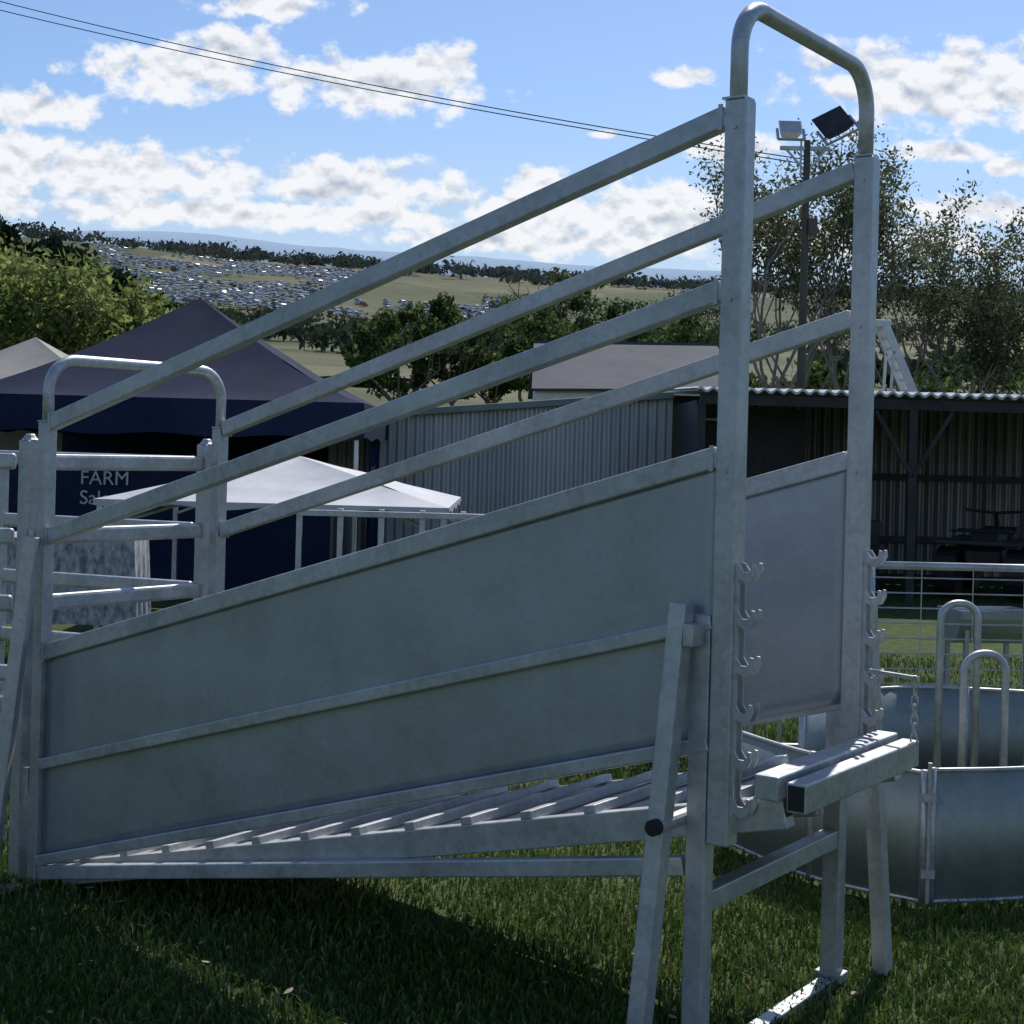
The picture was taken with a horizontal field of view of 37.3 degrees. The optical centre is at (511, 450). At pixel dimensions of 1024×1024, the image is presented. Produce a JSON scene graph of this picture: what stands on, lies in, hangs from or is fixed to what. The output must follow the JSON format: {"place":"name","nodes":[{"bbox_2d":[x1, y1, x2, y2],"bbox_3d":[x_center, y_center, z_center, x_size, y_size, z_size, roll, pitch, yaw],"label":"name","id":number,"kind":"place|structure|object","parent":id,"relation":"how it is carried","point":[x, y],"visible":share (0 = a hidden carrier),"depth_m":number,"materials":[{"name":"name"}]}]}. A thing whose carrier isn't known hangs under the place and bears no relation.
{"place":"outdoors","nodes":[
{"label":"outdoors","id":0,"kind":"place"},
{"bbox_2d":[320,376,410,382],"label":"pond","id":1,"kind":"structure","parent":0,"point":[392,378],"depth_m":102.28,"materials":[{"name":"liquid"}]},
{"bbox_2d":[0,237,1023,1023],"bbox_3d":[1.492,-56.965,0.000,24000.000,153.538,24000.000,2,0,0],"label":"ground","id":2,"kind":"structure","parent":0,"point":[422,287],"depth_m":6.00,"materials":[{"name":"green plant"}]},
{"bbox_2d":[0,453,16,840],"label":"cattle yard panel","id":3,"kind":"object","parent":2,"relation":"on","point":[7,461],"visible":0.61,"depth_m":5.66,"materials":[{"name":"metal"}]},
{"bbox_2d":[0,220,33,268],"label":"cypress tree","id":4,"kind":"object","parent":2,"relation":"on","point":[10,231],"visible":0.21,"depth_m":139.49,"materials":[{"name":"green plant"}]},
{"bbox_2d":[0,536,41,891],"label":"panel brace","id":5,"kind":"object","parent":2,"relation":"on","point":[20,632],"visible":0.98,"depth_m":5.49,"materials":[{"name":"metal"}]},
{"bbox_2d":[0,337,67,451],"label":"beige marquee","id":6,"kind":"object","parent":2,"relation":"on","point":[32,353],"visible":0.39,"depth_m":24.60,"materials":[{"name":"fabric"}]},
{"bbox_2d":[0,232,82,329],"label":"willow tree","id":7,"kind":"object","parent":2,"relation":"on","point":[13,260],"visible":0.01,"depth_m":77.00,"materials":[{"name":"green plant"}]},
{"bbox_2d":[11,233,101,294],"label":"cypress tree","id":8,"kind":"object","parent":2,"relation":"on","point":[54,243],"visible":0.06,"depth_m":140.32,"materials":[{"name":"green plant"}]},
{"bbox_2d":[5,531,150,624],"bbox_3d":[-3.380,1.092,11.300,1.277,0.920,0.781,2,0,-5],"label":"covered table","id":9,"kind":"object","parent":2,"relation":"on","point":[125,558],"visible":0.23,"depth_m":10.97,"materials":[{"name":"fabric"}]},
{"bbox_2d":[0,241,174,354],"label":"willow tree","id":10,"kind":"object","parent":2,"relation":"on","point":[75,315],"visible":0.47,"depth_m":67.34,"materials":[{"name":"green plant"}]},
{"bbox_2d":[0,450,192,714],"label":"cattle yard panel","id":11,"kind":"object","parent":2,"relation":"on","point":[75,580],"visible":0.08,"depth_m":6.66,"materials":[{"name":"metal"}]},
{"bbox_2d":[8,434,211,879],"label":"entry gate","id":12,"kind":"structure","parent":2,"relation":"on","point":[198,530],"depth_m":5.89,"materials":[{"name":"metal"}]},
{"bbox_2d":[99,267,159,304],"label":"cypress tree","id":13,"kind":"object","parent":2,"relation":"on","point":[119,275],"visible":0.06,"depth_m":144.70,"materials":[{"name":"green plant"}]},
{"bbox_2d":[149,290,191,313],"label":"cypress tree","id":14,"kind":"object","parent":2,"relation":"on","point":[169,305],"visible":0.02,"depth_m":149.57,"materials":[{"name":"green plant"}]},
{"bbox_2d":[0,298,387,589],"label":"navy gazebo tent","id":15,"kind":"object","parent":2,"relation":"on","point":[176,416],"visible":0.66,"depth_m":16.90,"materials":[{"name":"fabric"}]},
{"bbox_2d":[170,304,242,325],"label":"willow tree","id":16,"kind":"object","parent":2,"relation":"on","point":[183,305],"depth_m":73.90,"materials":[{"name":"green plant"}]},
{"bbox_2d":[93,456,460,628],"bbox_3d":[-2.042,0.817,14.300,3.009,1.540,3.009,2,0,0],"label":"white canopy","id":17,"kind":"object","parent":2,"relation":"on","point":[282,481],"visible":0.54,"depth_m":13.33,"materials":[{"name":"fabric"}]},
{"bbox_2d":[95,244,514,320],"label":"parked cars","id":18,"kind":"object","parent":2,"relation":"on","point":[251,298],"visible":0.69,"depth_m":665.21,"materials":[{"name":"multicoloured metal"}]},
{"bbox_2d":[295,508,482,569],"bbox_3d":[-0.928,1.056,12.586,1.745,1.120,0.072,2,0,0],"label":"white railing","id":19,"kind":"object","parent":2,"relation":"on","point":[380,514],"visible":0.32,"depth_m":12.55,"materials":[{"name":"metal"}]},
{"bbox_2d":[334,300,450,400],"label":"deciduous tree","id":20,"kind":"object","parent":2,"relation":"on","point":[385,326],"visible":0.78,"depth_m":57.98,"materials":[{"name":"green plant"}]},
{"bbox_2d":[14,879,858,1018],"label":"fallen leaves","id":21,"kind":"object","parent":2,"relation":"on","point":[381,936],"visible":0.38,"depth_m":4.70,"materials":[{"name":"brown plant"}]},
{"bbox_2d":[381,292,531,405],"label":"deciduous tree","id":22,"kind":"object","parent":2,"relation":"on","point":[475,356],"visible":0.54,"depth_m":59.71,"materials":[{"name":"green plant"}]},
{"bbox_2d":[21,2,918,1023],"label":"cattle loading ramp","id":23,"kind":"structure","parent":2,"relation":"on","point":[375,712],"depth_m":4.67,"materials":[{"name":"metal"}]},
{"bbox_2d":[455,326,539,403],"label":"deciduous tree","id":24,"kind":"object","parent":2,"relation":"on","point":[516,384],"visible":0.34,"depth_m":61.94,"materials":[{"name":"green plant"}]},
{"bbox_2d":[328,392,673,559],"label":"corrugated iron shed","id":25,"kind":"structure","parent":2,"relation":"on","point":[619,440],"depth_m":20.00,"materials":[{"name":"grey metal"}]},
{"bbox_2d":[0,214,1021,301],"bbox_3d":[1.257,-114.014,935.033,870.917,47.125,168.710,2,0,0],"label":"distant treeline","id":26,"kind":"object","parent":2,"relation":"on","point":[343,260],"visible":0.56,"depth_m":892.71,"materials":[{"name":"green plant"}]},
{"bbox_2d":[471,294,572,401],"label":"deciduous tree","id":27,"kind":"object","parent":2,"relation":"on","point":[494,347],"visible":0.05,"depth_m":73.75,"materials":[{"name":"green plant"}]},
{"bbox_2d":[497,304,580,391],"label":"deciduous tree","id":28,"kind":"object","parent":2,"relation":"on","point":[547,326],"visible":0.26,"depth_m":65.53,"materials":[{"name":"green plant"}]},
{"bbox_2d":[503,267,625,341],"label":"deciduous tree","id":29,"kind":"object","parent":2,"relation":"on","point":[577,301],"visible":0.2,"depth_m":79.19,"materials":[{"name":"green plant"}]},
{"bbox_2d":[129,276,1023,387],"bbox_3d":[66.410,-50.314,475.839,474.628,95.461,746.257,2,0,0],"label":"hedgerow trees","id":30,"kind":"object","parent":2,"relation":"on","point":[323,335],"visible":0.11,"depth_m":234.62,"materials":[{"name":"green plant"}]},
{"bbox_2d":[582,297,661,341],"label":"deciduous tree","id":31,"kind":"object","parent":2,"relation":"on","point":[614,307],"visible":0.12,"depth_m":83.81,"materials":[{"name":"green plant"}]},
{"bbox_2d":[528,341,718,400],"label":"grey roofed building","id":32,"kind":"structure","parent":2,"relation":"on","point":[606,368],"depth_m":33.70,"materials":[{"name":"white paint"}]},
{"bbox_2d":[625,328,684,342],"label":"deciduous tree","id":33,"kind":"object","parent":2,"relation":"on","point":[651,337],"visible":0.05,"depth_m":77.58,"materials":[{"name":"green plant"}]},
{"bbox_2d":[656,313,751,347],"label":"deciduous tree","id":34,"kind":"object","parent":2,"relation":"on","point":[683,330],"visible":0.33,"depth_m":80.83,"materials":[{"name":"green plant"}]},
{"bbox_2d":[749,371,789,388],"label":"shrub","id":35,"kind":"object","parent":2,"relation":"on","point":[756,383],"visible":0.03,"depth_m":49.40,"materials":[{"name":"green plant"}]},
{"bbox_2d":[748,720,797,747],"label":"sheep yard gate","id":36,"kind":"structure","parent":2,"relation":"on","point":[779,731],"depth_m":8.32,"materials":[{"name":"metal"}]},
{"bbox_2d":[686,118,910,388],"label":"gum tree","id":37,"kind":"object","parent":2,"relation":"on","point":[832,259],"visible":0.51,"depth_m":43.55,"materials":[{"name":"green plant"}]},
{"bbox_2d":[702,148,914,389],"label":"gum tree","id":38,"kind":"object","parent":2,"relation":"on","point":[779,223],"visible":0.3,"depth_m":44.67,"materials":[{"name":"green plant"}]},
{"bbox_2d":[775,353,848,389],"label":"shrub","id":39,"kind":"object","parent":2,"relation":"on","point":[817,374],"visible":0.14,"depth_m":50.92,"materials":[{"name":"green plant"}]},
{"bbox_2d":[776,106,857,388],"bbox_3d":[5.522,-2.059,27.961,1.523,8.685,0.487,2,0,0],"label":"floodlight pole","id":40,"kind":"object","parent":2,"relation":"on","point":[834,122],"visible":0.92,"depth_m":27.94,"materials":[{"name":"metal"}]},
{"bbox_2d":[0,1,803,159],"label":"power line","id":41,"kind":"object","parent":40,"relation":"attached to","point":[379,86],"visible":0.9,"depth_m":31.49,"materials":[{"name":"black metal"}]},
{"bbox_2d":[0,10,803,163],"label":"power line","id":42,"kind":"object","parent":40,"relation":"attached to","point":[380,91],"visible":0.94,"depth_m":31.31,"materials":[{"name":"black metal"}]},
{"bbox_2d":[731,731,927,905],"bbox_3d":[1.175,1.421,5.969,0.130,0.500,1.031,2,0,-37],"label":"frame","id":43,"kind":"object","parent":2,"relation":"on","point":[922,836],"visible":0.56,"depth_m":5.62,"materials":[{"name":"metal"}]},
{"bbox_2d":[736,735,920,898],"bbox_3d":[1.173,1.419,5.968,0.106,0.475,1.005,2,0,-37],"label":"sheet","id":44,"kind":"object","parent":43,"relation":"attached to","point":[903,795],"visible":0.48,"depth_m":5.73,"materials":[{"name":"silver metal"}]},
{"bbox_2d":[666,386,1023,601],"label":"open front shed","id":45,"kind":"structure","parent":2,"relation":"on","point":[942,461],"depth_m":22.07,"materials":[{"name":"metal"}]},
{"bbox_2d":[752,124,997,389],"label":"gum tree","id":46,"kind":"object","parent":2,"relation":"on","point":[830,365],"visible":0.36,"depth_m":44.83,"materials":[{"name":"green plant"}]},
{"bbox_2d":[752,159,1023,391],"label":"gum tree","id":47,"kind":"object","parent":2,"relation":"on","point":[892,245],"visible":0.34,"depth_m":45.22,"materials":[{"name":"green plant"}]},
{"bbox_2d":[798,686,1023,766],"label":"frame","id":48,"kind":"object","parent":2,"relation":"on","point":[801,732],"visible":0.23,"depth_m":7.35,"materials":[{"name":"metal"}]},
{"bbox_2d":[804,689,1023,769],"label":"sheet","id":49,"kind":"object","parent":48,"relation":"on","point":[897,708],"visible":0.21,"depth_m":7.35,"materials":[{"name":"silver metal"}]},
{"bbox_2d":[920,763,936,906],"bbox_3d":[1.534,1.416,5.588,0.050,0.530,0.021,2,0,0],"label":"pen hinge pin","id":50,"kind":"object","parent":2,"relation":"on","point":[929,798],"visible":0.94,"depth_m":5.58,"materials":[{"name":"metal"}]},
{"bbox_2d":[915,376,956,392],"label":"shrub","id":51,"kind":"object","parent":2,"relation":"on","point":[932,386],"visible":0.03,"depth_m":49.34,"materials":[{"name":"green plant"}]},
{"bbox_2d":[872,561,1023,689],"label":"yard panel","id":52,"kind":"object","parent":2,"relation":"on","point":[922,566],"visible":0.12,"depth_m":7.81,"materials":[{"name":"metal"}]},
{"bbox_2d":[877,210,1023,393],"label":"gum tree","id":53,"kind":"object","parent":2,"relation":"on","point":[1016,342],"visible":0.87,"depth_m":45.14,"materials":[{"name":"green plant"}]},
{"bbox_2d":[878,238,1023,393],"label":"gum tree","id":54,"kind":"object","parent":2,"relation":"on","point":[973,317],"visible":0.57,"depth_m":45.38,"materials":[{"name":"green plant"}]},
{"bbox_2d":[933,600,981,767],"bbox_3d":[1.920,1.168,6.550,0.200,1.045,0.032,1,0,-9],"label":"pen gate hoop","id":55,"kind":"object","parent":2,"relation":"on","point":[950,605],"visible":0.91,"depth_m":6.54,"materials":[{"name":"metal"}]},
{"bbox_2d":[895,338,1023,394],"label":"shrub","id":56,"kind":"object","parent":2,"relation":"on","point":[1008,388],"visible":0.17,"depth_m":53.15,"materials":[{"name":"green plant"}]},
{"bbox_2d":[929,766,1023,906],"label":"frame","id":57,"kind":"object","parent":2,"relation":"on","point":[935,770],"visible":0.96,"depth_m":5.60,"materials":[{"name":"metal"}]},
{"bbox_2d":[934,771,1023,899],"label":"sheet","id":58,"kind":"object","parent":57,"relation":"attached to","point":[979,838],"visible":1,"depth_m":5.63,"materials":[{"name":"silver metal"}]},
{"bbox_2d":[933,508,1023,599],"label":"quad bike","id":59,"kind":"object","parent":2,"relation":"on","point":[997,543],"visible":0.81,"depth_m":18.20,"materials":[{"name":"black rubber"}]},
{"bbox_2d":[933,210,1023,394],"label":"gum tree","id":60,"kind":"object","parent":2,"relation":"on","point":[1007,300],"visible":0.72,"depth_m":44.14,"materials":[{"name":"green plant"}]},
{"bbox_2d":[937,605,1023,689],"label":"stock trough","id":61,"kind":"object","parent":2,"relation":"on","point":[987,632],"visible":0.51,"depth_m":10.45,"materials":[{"name":"grey metal"}]},
{"bbox_2d":[957,650,1009,767],"bbox_3d":[1.898,1.248,6.120,0.210,0.885,0.032,1,0,-9],"label":"pen gate hoop","id":62,"kind":"object","parent":2,"relation":"on","point":[970,658],"visible":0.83,"depth_m":6.11,"materials":[{"name":"metal"}]},
{"bbox_2d":[0,0,1023,284],"label":"sky","id":63,"kind":"structure","parent":0,"point":[99,132],"materials":[{"name":"blue"}]},
{"bbox_2d":[21,230,1023,300],"bbox_3d":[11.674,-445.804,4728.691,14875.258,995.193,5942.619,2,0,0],"label":"distant mountains","id":64,"kind":"structure","parent":0,"point":[276,248],"depth_m":6921.60,"materials":[{"name":"blue"}]},
{"bbox_2d":[870,520,880,590],"bbox_3d":[4.317,1.313,19.000,0.590,0.880,0.590,2,0,0],"label":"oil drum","id":65,"kind":"object","parent":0,"point":[875,543],"visible":0.18,"depth_m":18.80,"materials":[{"name":"black metal"}]},
{"bbox_2d":[876,320,917,391],"bbox_3d":[7.339,-0.248,27.500,1.760,4.161,0.960,2,0,0],"label":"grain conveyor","id":66,"kind":"object","parent":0,"point":[895,359],"visible":0.38,"depth_m":27.23,"materials":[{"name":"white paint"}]}
]}

